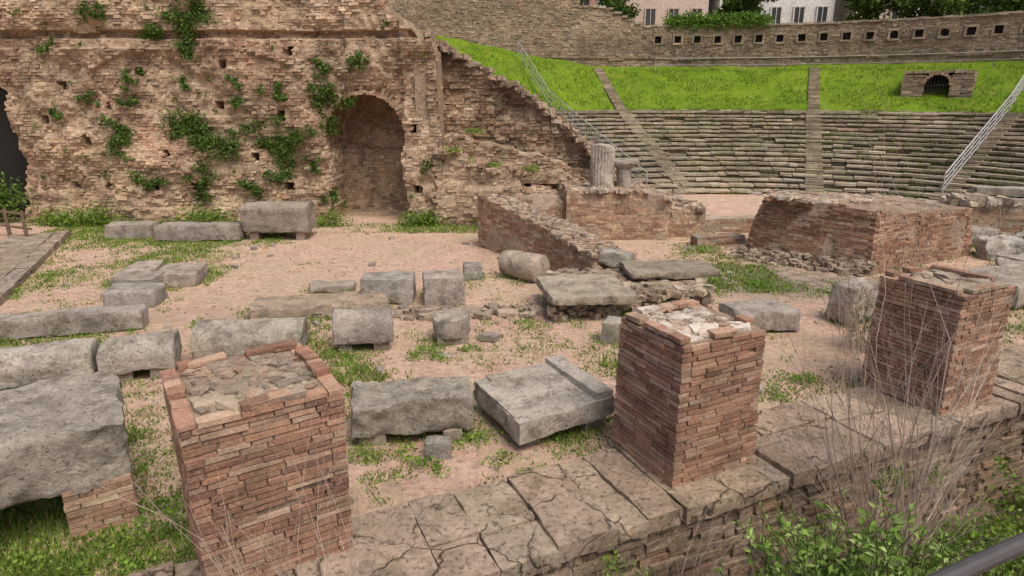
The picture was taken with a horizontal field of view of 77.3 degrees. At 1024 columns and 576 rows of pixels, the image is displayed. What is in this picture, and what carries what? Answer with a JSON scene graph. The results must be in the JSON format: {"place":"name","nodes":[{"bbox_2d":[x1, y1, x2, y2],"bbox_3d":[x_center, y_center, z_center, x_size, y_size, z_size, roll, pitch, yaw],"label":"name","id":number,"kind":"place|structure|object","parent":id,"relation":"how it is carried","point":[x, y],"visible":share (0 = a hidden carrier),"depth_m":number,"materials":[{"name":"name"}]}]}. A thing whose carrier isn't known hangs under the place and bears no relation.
{"place":"outdoors","nodes":[
{"label":"outdoors","id":0,"kind":"place"},
{"bbox_2d":[0,216,1023,575],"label":"stage ground","id":1,"kind":"structure","parent":0,"point":[246,290],"depth_m":11.26,"materials":[{"name":"beige soil"}]},
{"bbox_2d":[0,209,31,236],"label":"wooden fence","id":2,"kind":"object","parent":1,"relation":"on","point":[22,214],"visible":0.77,"depth_m":18.00,"materials":[{"name":"brown wood"}]},
{"bbox_2d":[0,172,36,223],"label":"ivy bush","id":3,"kind":"object","parent":1,"relation":"on","point":[5,194],"visible":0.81,"depth_m":20.35,"materials":[{"name":"green plant"}]},
{"bbox_2d":[0,230,69,306],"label":"stone walkway","id":4,"kind":"structure","parent":1,"relation":"on","point":[22,257],"depth_m":15.82,"materials":[{"name":"grey stone"}]},
{"bbox_2d":[0,337,98,387],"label":"half round coping stone","id":5,"kind":"object","parent":1,"relation":"on","point":[20,365],"visible":0.8,"depth_m":8.88,"materials":[{"name":"grey stone"}]},
{"bbox_2d":[0,305,149,338],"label":"long stone block","id":6,"kind":"object","parent":1,"relation":"on","point":[71,321],"depth_m":10.85,"materials":[{"name":"grey stone"}]},
{"bbox_2d":[61,478,138,539],"bbox_3d":[-4.741,2.075,5.825,2.324,0.517,0.684,-8,19,-26],"label":"brick support","id":7,"kind":"object","parent":1,"relation":"on","point":[85,512],"visible":0.45,"depth_m":5.94,"materials":[{"name":"brown brick"}]},
{"bbox_2d":[0,367,134,510],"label":"stone block","id":8,"kind":"object","parent":7,"relation":"on","point":[83,412],"depth_m":5.83,"materials":[{"name":"grey stone"}]},
{"bbox_2d":[104,221,159,238],"bbox_3d":[-10.897,-1.661,18.392,1.262,0.466,0.656,-1,17,-3],"label":"stone block","id":9,"kind":"object","parent":1,"relation":"on","point":[130,229],"depth_m":18.12,"materials":[{"name":"grey stone"}]},
{"bbox_2d":[102,282,166,306],"bbox_3d":[-7.405,0.130,12.575,0.986,0.360,0.642,-2,17,-6],"label":"stone block","id":10,"kind":"object","parent":1,"relation":"on","point":[150,294],"depth_m":12.32,"materials":[{"name":"grey stone"}]},
{"bbox_2d":[111,271,163,286],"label":"stone block","id":11,"kind":"object","parent":1,"relation":"on","point":[138,277],"depth_m":13.14,"materials":[{"name":"grey stone"}]},
{"bbox_2d":[113,261,164,278],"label":"stone block","id":12,"kind":"object","parent":1,"relation":"on","point":[145,266],"depth_m":14.07,"materials":[{"name":"grey stone"}]},
{"bbox_2d":[97,330,181,383],"bbox_3d":[-5.401,0.991,9.322,0.979,0.657,0.710,-6,18,-18],"label":"half round coping stone","id":13,"kind":"object","parent":1,"relation":"on","point":[124,357],"visible":0.93,"depth_m":9.08,"materials":[{"name":"grey stone"}]},
{"bbox_2d":[159,263,207,287],"bbox_3d":[-7.248,-0.290,14.010,0.890,0.361,1.050,-3,17,-10],"label":"stone block","id":14,"kind":"object","parent":1,"relation":"on","point":[184,274],"depth_m":13.70,"materials":[{"name":"grey stone"}]},
{"bbox_2d":[154,221,246,241],"bbox_3d":[-8.756,-1.562,18.008,2.336,0.556,0.696,0,17,0],"label":"long stone block","id":15,"kind":"object","parent":1,"relation":"on","point":[200,231],"depth_m":17.72,"materials":[{"name":"grey stone"}]},
{"bbox_2d":[0,0,444,223],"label":"great stage wall","id":16,"kind":"structure","parent":1,"relation":"on","point":[375,152],"depth_m":19.59,"materials":[{"name":"brown brick"}]},
{"bbox_2d":[0,87,29,217],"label":"passage interior","id":17,"kind":"object","parent":16,"relation":"attached to","point":[14,164],"depth_m":20.89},
{"bbox_2d":[7,0,447,206],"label":"wall plants","id":18,"kind":"object","parent":16,"relation":"attached to","point":[281,152],"depth_m":19.60,"materials":[{"name":"green plant"}]},
{"bbox_2d":[189,316,309,358],"bbox_3d":[-4.124,0.776,10.152,1.691,0.588,0.727,-2,17,-7],"label":"half round coping stone","id":19,"kind":"object","parent":1,"relation":"on","point":[229,338],"visible":0.69,"depth_m":9.87,"materials":[{"name":"grey stone"}]},
{"bbox_2d":[239,201,315,239],"bbox_3d":[-6.648,-1.935,18.317,1.901,1.101,0.959,0,17,0],"label":"stone sarcophagus","id":20,"kind":"object","parent":1,"relation":"on","point":[259,220],"visible":0.98,"depth_m":17.89,"materials":[{"name":"grey stone"}]},
{"bbox_2d":[248,291,389,319],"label":"flat stone slab","id":21,"kind":"structure","parent":1,"relation":"on","point":[285,306],"depth_m":11.85,"materials":[{"name":"grey stone"}]},
{"bbox_2d":[310,280,356,292],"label":"stone block","id":22,"kind":"object","parent":1,"relation":"on","point":[319,286],"depth_m":13.29,"materials":[{"name":"grey stone"}]},
{"bbox_2d":[331,305,392,352],"bbox_3d":[-2.417,0.650,10.370,0.963,0.702,0.748,-3,17,-10],"label":"half round coping stone","id":23,"kind":"object","parent":1,"relation":"on","point":[350,327],"visible":1,"depth_m":10.07,"materials":[{"name":"grey stone"}]},
{"bbox_2d":[360,270,415,303],"bbox_3d":[-2.453,-0.015,12.740,1.066,0.555,0.634,-1,17,-4],"label":"stone block","id":24,"kind":"object","parent":1,"relation":"on","point":[396,287],"depth_m":12.47,"materials":[{"name":"grey stone"}]},
{"bbox_2d":[243,302,577,321],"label":"stage kerb","id":25,"kind":"structure","parent":1,"relation":"on","point":[532,310],"depth_m":11.81,"materials":[{"name":"stone"}]},
{"bbox_2d":[350,375,472,446],"bbox_3d":[-1.192,1.487,7.700,1.496,0.639,0.744,-2,17,-8],"label":"stone block","id":26,"kind":"object","parent":1,"relation":"on","point":[380,412],"depth_m":7.43,"materials":[{"name":"grey stone"}]},
{"bbox_2d":[427,436,452,459],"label":"stone block","id":27,"kind":"object","parent":1,"relation":"on","point":[439,447],"depth_m":7.14,"materials":[{"name":"grey stone"}]},
{"bbox_2d":[422,269,464,305],"bbox_3d":[-1.362,-0.007,12.640,0.828,0.606,0.666,-3,17,-9],"label":"stone block","id":28,"kind":"object","parent":1,"relation":"on","point":[443,287],"depth_m":12.35,"materials":[{"name":"grey stone"}]},
{"bbox_2d":[431,309,469,345],"bbox_3d":[-1.008,0.652,10.590,0.629,0.514,0.646,0,17,0],"label":"column base stone","id":29,"kind":"object","parent":1,"relation":"on","point":[452,326],"visible":0.99,"depth_m":10.36,"materials":[{"name":"grey stone"}]},
{"bbox_2d":[463,261,483,280],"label":"stone block","id":30,"kind":"object","parent":1,"relation":"on","point":[473,270],"depth_m":14.03,"materials":[{"name":"grey stone"}]},
{"bbox_2d":[478,330,499,342],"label":"stone block","id":31,"kind":"object","parent":1,"relation":"on","point":[491,336],"depth_m":10.56,"materials":[{"name":"grey stone"}]},
{"bbox_2d":[432,132,566,225],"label":"ruined masonry steps","id":32,"kind":"structure","parent":1,"relation":"on","point":[461,186],"depth_m":19.86,"materials":[{"name":"brown brick"}]},
{"bbox_2d":[1,365,1013,575],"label":"dry twigs","id":33,"kind":"object","parent":1,"relation":"on","point":[352,574],"visible":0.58,"depth_m":4.70,"materials":[{"name":"brown plant"}]},
{"bbox_2d":[0,127,1015,575],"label":"weeds","id":34,"kind":"object","parent":1,"relation":"on","point":[420,219],"visible":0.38,"depth_m":9.65,"materials":[{"name":"green plant"}]},
{"bbox_2d":[0,230,1017,538],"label":"pebbles and fragments","id":35,"kind":"object","parent":1,"relation":"on","point":[402,306],"visible":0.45,"depth_m":12.17,"materials":[{"name":"stone"}]},
{"bbox_2d":[0,222,1023,575],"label":"ground grass","id":36,"kind":"structure","parent":1,"relation":"on","point":[54,530],"depth_m":9.21,"materials":[{"name":"green plant"}]},
{"bbox_2d":[498,250,548,282],"bbox_3d":[0.250,-0.493,14.207,1.030,0.644,0.633,12,21,36],"label":"column drum","id":37,"kind":"object","parent":1,"relation":"on","point":[522,265],"depth_m":13.95,"materials":[{"name":"stone"}]},
{"bbox_2d":[473,355,615,447],"bbox_3d":[0.371,1.433,8.001,1.329,0.568,1.276,-9,19,-27],"label":"carved stone slab","id":38,"kind":"object","parent":1,"relation":"on","point":[526,406],"depth_m":7.72,"materials":[{"name":"grey stone"}]},
{"bbox_2d":[477,194,638,271],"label":"ruined brick wall","id":39,"kind":"structure","parent":1,"relation":"on","point":[505,222],"depth_m":15.41,"materials":[{"name":"brown brick"}]},
{"bbox_2d":[518,180,705,239],"bbox_3d":[2.927,-2.288,19.675,5.470,2.174,4.006,0,17,0],"label":"brick podium","id":40,"kind":"object","parent":1,"relation":"on","point":[637,210],"visible":0.76,"depth_m":17.94,"materials":[{"name":"brown brick"}]},
{"bbox_2d":[588,144,614,188],"bbox_3d":[2.537,-3.402,18.084,0.734,1.284,0.781,0,17,0],"label":"column stump","id":41,"kind":"object","parent":40,"relation":"on","point":[602,161],"visible":0.94,"depth_m":17.84,"materials":[{"name":"stone"}]},
{"bbox_2d":[614,159,638,187],"bbox_3d":[3.213,-3.240,18.247,0.795,0.844,0.760,0,17,0],"label":"column stump","id":42,"kind":"object","parent":40,"relation":"on","point":[625,167],"visible":0.87,"depth_m":18.05,"materials":[{"name":"stone"}]},
{"bbox_2d":[601,316,622,344],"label":"stone block","id":43,"kind":"object","parent":1,"relation":"on","point":[610,328],"depth_m":10.41,"materials":[{"name":"grey stone"}]},
{"bbox_2d":[546,264,716,322],"bbox_3d":[2.264,0.026,12.727,3.282,0.535,2.696,0,17,0],"label":"rubble footing","id":44,"kind":"object","parent":1,"relation":"on","point":[648,292],"visible":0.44,"depth_m":12.09,"materials":[{"name":"beige stone"}]},
{"bbox_2d":[535,273,637,306],"bbox_3d":[1.348,0.013,12.066,1.640,0.222,1.581,-2,17,-7],"label":"flat stone slab","id":45,"kind":"object","parent":44,"relation":"on","point":[587,289],"depth_m":11.72,"materials":[{"name":"grey stone"}]},
{"bbox_2d":[597,249,634,267],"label":"stone block","id":46,"kind":"object","parent":44,"relation":"on","point":[610,258],"depth_m":13.45,"materials":[{"name":"grey stone"}]},
{"bbox_2d":[619,258,719,279],"bbox_3d":[3.161,-0.398,13.040,1.855,0.198,1.057,-2,17,-6],"label":"flat stone slab","id":47,"kind":"object","parent":44,"relation":"on","point":[678,268],"depth_m":12.71,"materials":[{"name":"grey stone"}]},
{"bbox_2d":[690,215,755,246],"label":"orchestra wall","id":48,"kind":"structure","parent":1,"relation":"on","point":[738,224],"depth_m":19.06,"materials":[{"name":"brown brick"}]},
{"bbox_2d":[720,298,800,332],"bbox_3d":[4.299,0.490,11.157,1.192,0.438,0.762,-3,17,-11],"label":"stone block","id":49,"kind":"object","parent":1,"relation":"on","point":[772,313],"depth_m":10.90,"materials":[{"name":"grey stone"}]},
{"bbox_2d":[531,414,1023,575],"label":"stage front wall","id":50,"kind":"structure","parent":1,"relation":"on","point":[657,544],"depth_m":6.90,"materials":[{"name":"brown brick"}]},
{"bbox_2d":[123,344,1023,575],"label":"stone coping","id":51,"kind":"object","parent":50,"relation":"on","point":[637,500],"visible":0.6,"depth_m":6.22,"materials":[{"name":"stone"}]},
{"bbox_2d":[160,339,353,575],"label":"brick pillar","id":52,"kind":"structure","parent":51,"relation":"on","point":[214,402],"depth_m":5.05,"materials":[{"name":"brown brick"}]},
{"bbox_2d":[611,299,765,487],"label":"brick pillar","id":53,"kind":"structure","parent":51,"relation":"on","point":[688,381],"depth_m":6.45,"materials":[{"name":"brown brick"}]},
{"bbox_2d":[860,264,1014,414],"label":"brick pillar","id":54,"kind":"structure","parent":51,"relation":"on","point":[967,286],"depth_m":7.96,"materials":[{"name":"brown brick"}]},
{"bbox_2d":[592,455,1023,575],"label":"trench plants","id":55,"kind":"object","parent":1,"relation":"on","point":[1004,533],"visible":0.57,"depth_m":7.54,"materials":[{"name":"green plant"}]},
{"bbox_2d":[810,223,883,354],"bbox_3d":[5.345,-0.089,9.953,1.844,2.254,1.408,0,17,0],"label":"shrub","id":56,"kind":"object","parent":1,"relation":"on","point":[865,317],"visible":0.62,"depth_m":10.11,"materials":[{"name":"brown plant"}]},
{"bbox_2d":[726,188,972,277],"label":"brick ruin block","id":57,"kind":"structure","parent":1,"relation":"on","point":[787,228],"depth_m":15.47,"materials":[{"name":"brown brick"}]},
{"bbox_2d":[828,277,878,325],"bbox_3d":[6.116,0.253,11.464,0.711,0.798,0.616,-8,18,-25],"label":"carved stone fragment","id":58,"kind":"object","parent":1,"relation":"on","point":[842,289],"visible":0.62,"depth_m":11.30,"materials":[{"name":"grey stone"}]},
{"bbox_2d":[713,471,994,575],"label":"green shrub","id":59,"kind":"object","parent":1,"relation":"on","point":[864,556],"visible":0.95,"depth_m":5.17,"materials":[{"name":"green plant"}]},
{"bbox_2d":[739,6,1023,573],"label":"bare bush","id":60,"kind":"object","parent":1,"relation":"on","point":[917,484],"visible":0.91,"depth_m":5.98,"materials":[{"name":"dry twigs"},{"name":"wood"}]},
{"bbox_2d":[938,190,1023,238],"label":"rubble wall","id":61,"kind":"structure","parent":1,"relation":"on","point":[985,207],"depth_m":18.61,"materials":[{"name":"stone"}]},
{"bbox_2d":[969,185,1023,196],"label":"flat stone slab","id":62,"kind":"structure","parent":61,"relation":"on","point":[1003,191],"depth_m":19.06,"materials":[{"name":"grey stone"}]},
{"bbox_2d":[970,225,1000,245],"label":"stone block","id":63,"kind":"object","parent":1,"relation":"on","point":[987,231],"depth_m":17.45,"materials":[{"name":"grey stone"}]},
{"bbox_2d":[969,263,1023,308],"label":"flat stone slab","id":64,"kind":"structure","parent":1,"relation":"on","point":[1018,274],"depth_m":12.72,"materials":[{"name":"grey stone"}]},
{"bbox_2d":[973,235,1023,260],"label":"stone block","id":65,"kind":"object","parent":1,"relation":"on","point":[984,247],"depth_m":15.74,"materials":[{"name":"grey stone"}]},
{"bbox_2d":[996,254,1023,264],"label":"stone block","id":66,"kind":"object","parent":1,"relation":"on","point":[1017,257],"depth_m":15.04,"materials":[{"name":"grey stone"}]},
{"bbox_2d":[997,260,1023,265],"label":"stone block","id":67,"kind":"object","parent":1,"relation":"on","point":[999,262],"depth_m":14.58,"materials":[{"name":"grey stone"}]},
{"bbox_2d":[1008,233,1023,238],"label":"stone block","id":68,"kind":"object","parent":1,"relation":"on","point":[1012,235],"depth_m":16.48,"materials":[{"name":"grey stone"}]},
{"bbox_2d":[591,0,597,4],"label":"walls","id":69,"kind":"structure","parent":0,"point":[593,2],"depth_m":52.09,"materials":[{"name":"paint"}]},
{"bbox_2d":[433,34,1023,197],"bbox_3d":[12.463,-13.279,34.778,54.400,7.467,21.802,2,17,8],"label":"grass bank","id":70,"kind":"structure","parent":0,"point":[740,90],"depth_m":41.14,"materials":[{"name":"green plant"}]},
{"bbox_2d":[379,0,1023,66],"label":"retaining wall","id":71,"kind":"structure","parent":70,"relation":"on","point":[574,31],"depth_m":43.10,"materials":[{"name":"brown stone"}]},
{"bbox_2d":[661,9,776,32],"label":"ivy","id":72,"kind":"object","parent":71,"relation":"attached to","point":[746,19],"visible":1,"depth_m":44.10,"materials":[{"name":"green plant"}]},
{"bbox_2d":[653,22,1023,44],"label":"vent surrounds","id":73,"kind":"object","parent":71,"relation":"attached to","point":[893,29],"visible":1,"depth_m":42.23,"materials":[{"name":"grey stone"}]},
{"bbox_2d":[655,26,1023,42],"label":"wall vent recesses","id":74,"kind":"object","parent":71,"relation":"attached to","point":[919,33],"depth_m":42.95,"materials":[{"name":"black"}]},
{"bbox_2d":[655,50,1023,69],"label":"safety fence","id":75,"kind":"object","parent":70,"relation":"on","point":[841,56],"visible":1,"depth_m":42.09,"materials":[{"name":"metal"}]},
{"bbox_2d":[899,69,978,97],"bbox_3d":[25.294,-11.637,38.013,3.598,2.446,2.957,12,21,35],"label":"gated archway","id":76,"kind":"object","parent":70,"relation":"on","point":[919,81],"visible":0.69,"depth_m":36.87,"materials":[{"name":"stone"}]},
{"bbox_2d":[682,131,871,215],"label":"orchestra floor","id":77,"kind":"structure","parent":0,"point":[729,204],"depth_m":27.99,"materials":[{"name":"beige soil"}]},
{"bbox_2d":[414,30,633,192],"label":"sloping ruined wall","id":78,"kind":"structure","parent":77,"relation":"on","point":[500,109],"depth_m":21.45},
{"bbox_2d":[556,67,1022,200],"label":"cavea stairs","id":79,"kind":"structure","parent":77,"relation":"on","point":[813,102],"depth_m":34.83,"materials":[{"name":"stone"}]},
{"bbox_2d":[517,40,647,185],"bbox_3d":[3.293,-10.377,36.077,0.057,7.945,16.752,-6,18,-20],"label":"stair railing","id":80,"kind":"object","parent":79,"relation":"on","point":[540,81],"visible":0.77,"depth_m":36.13,"materials":[{"name":"metal"}]},
{"bbox_2d":[941,75,1023,192],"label":"stair railing","id":81,"kind":"object","parent":79,"relation":"on","point":[972,142],"visible":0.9,"depth_m":30.66,"materials":[{"name":"metal"}]},
{"bbox_2d":[556,111,1023,201],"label":"stone seating tiers","id":82,"kind":"object","parent":77,"relation":"on","point":[740,168],"visible":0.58,"depth_m":33.24,"materials":[{"name":"grey stone"}]},
{"bbox_2d":[833,0,971,21],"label":"walls","id":83,"kind":"structure","parent":0,"point":[839,14],"depth_m":56.81,"materials":[{"name":"paint"}]},
{"bbox_2d":[892,5,931,18],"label":"windows","id":84,"kind":"structure","parent":83,"relation":"attached to","point":[894,15],"depth_m":52.08,"materials":[{"name":"grey glass"}]},
{"bbox_2d":[926,531,1023,575],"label":"street handrail","id":85,"kind":"object","parent":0,"point":[992,557],"visible":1,"depth_m":2.52,"materials":[{"name":"metal"}]},
{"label":"street terrain","id":86,"kind":"structure","parent":0,"visible":0},
{"bbox_2d":[580,0,640,18],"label":"street tree","id":87,"kind":"object","parent":86,"relation":"on","point":[619,6],"visible":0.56,"depth_m":48.40,"materials":[{"name":"green plant"}]},
{"bbox_2d":[624,0,708,25],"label":"walls","id":88,"kind":"structure","parent":86,"relation":"on","point":[662,6],"depth_m":55.34,"materials":[{"name":"paint"}]},
{"bbox_2d":[632,8,702,24],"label":"window frames","id":89,"kind":"structure","parent":88,"relation":"attached to","point":[667,13],"depth_m":55.36,"materials":[{"name":"paint"}]},
{"bbox_2d":[645,9,701,24],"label":"windows","id":90,"kind":"structure","parent":88,"relation":"attached to","point":[653,15],"depth_m":55.44,"materials":[{"name":"grey glass"}]},
{"bbox_2d":[712,0,777,15],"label":"street tree","id":91,"kind":"object","parent":86,"relation":"on","point":[738,6],"visible":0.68,"depth_m":47.81,"materials":[{"name":"green plant"}]},
{"bbox_2d":[708,0,834,22],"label":"walls","id":92,"kind":"structure","parent":86,"relation":"on","point":[789,5],"depth_m":54.36,"materials":[{"name":"paint"}]},
{"bbox_2d":[759,6,828,22],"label":"window frames","id":93,"kind":"structure","parent":92,"relation":"attached to","point":[776,7],"depth_m":54.31,"materials":[{"name":"paint"}]},
{"bbox_2d":[771,7,827,22],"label":"windows","id":94,"kind":"structure","parent":92,"relation":"attached to","point":[801,14],"depth_m":54.39,"materials":[{"name":"grey glass"}]},
{"bbox_2d":[837,0,906,20],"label":"street tree","id":95,"kind":"object","parent":86,"relation":"on","point":[869,9],"visible":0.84,"depth_m":45.33,"materials":[{"name":"green plant"}]},
{"bbox_2d":[888,0,994,18],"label":"street tree","id":96,"kind":"object","parent":86,"relation":"on","point":[939,8],"visible":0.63,"depth_m":42.87,"materials":[{"name":"green plant"}]},
{"bbox_2d":[892,0,995,19],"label":"street tree","id":97,"kind":"object","parent":86,"relation":"on","point":[986,5],"visible":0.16,"depth_m":44.97,"materials":[{"name":"green plant"}]},
{"bbox_2d":[980,0,1023,13],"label":"street tree","id":98,"kind":"object","parent":86,"relation":"on","point":[1008,5],"visible":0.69,"depth_m":40.98,"materials":[{"name":"green plant"}]}
]}

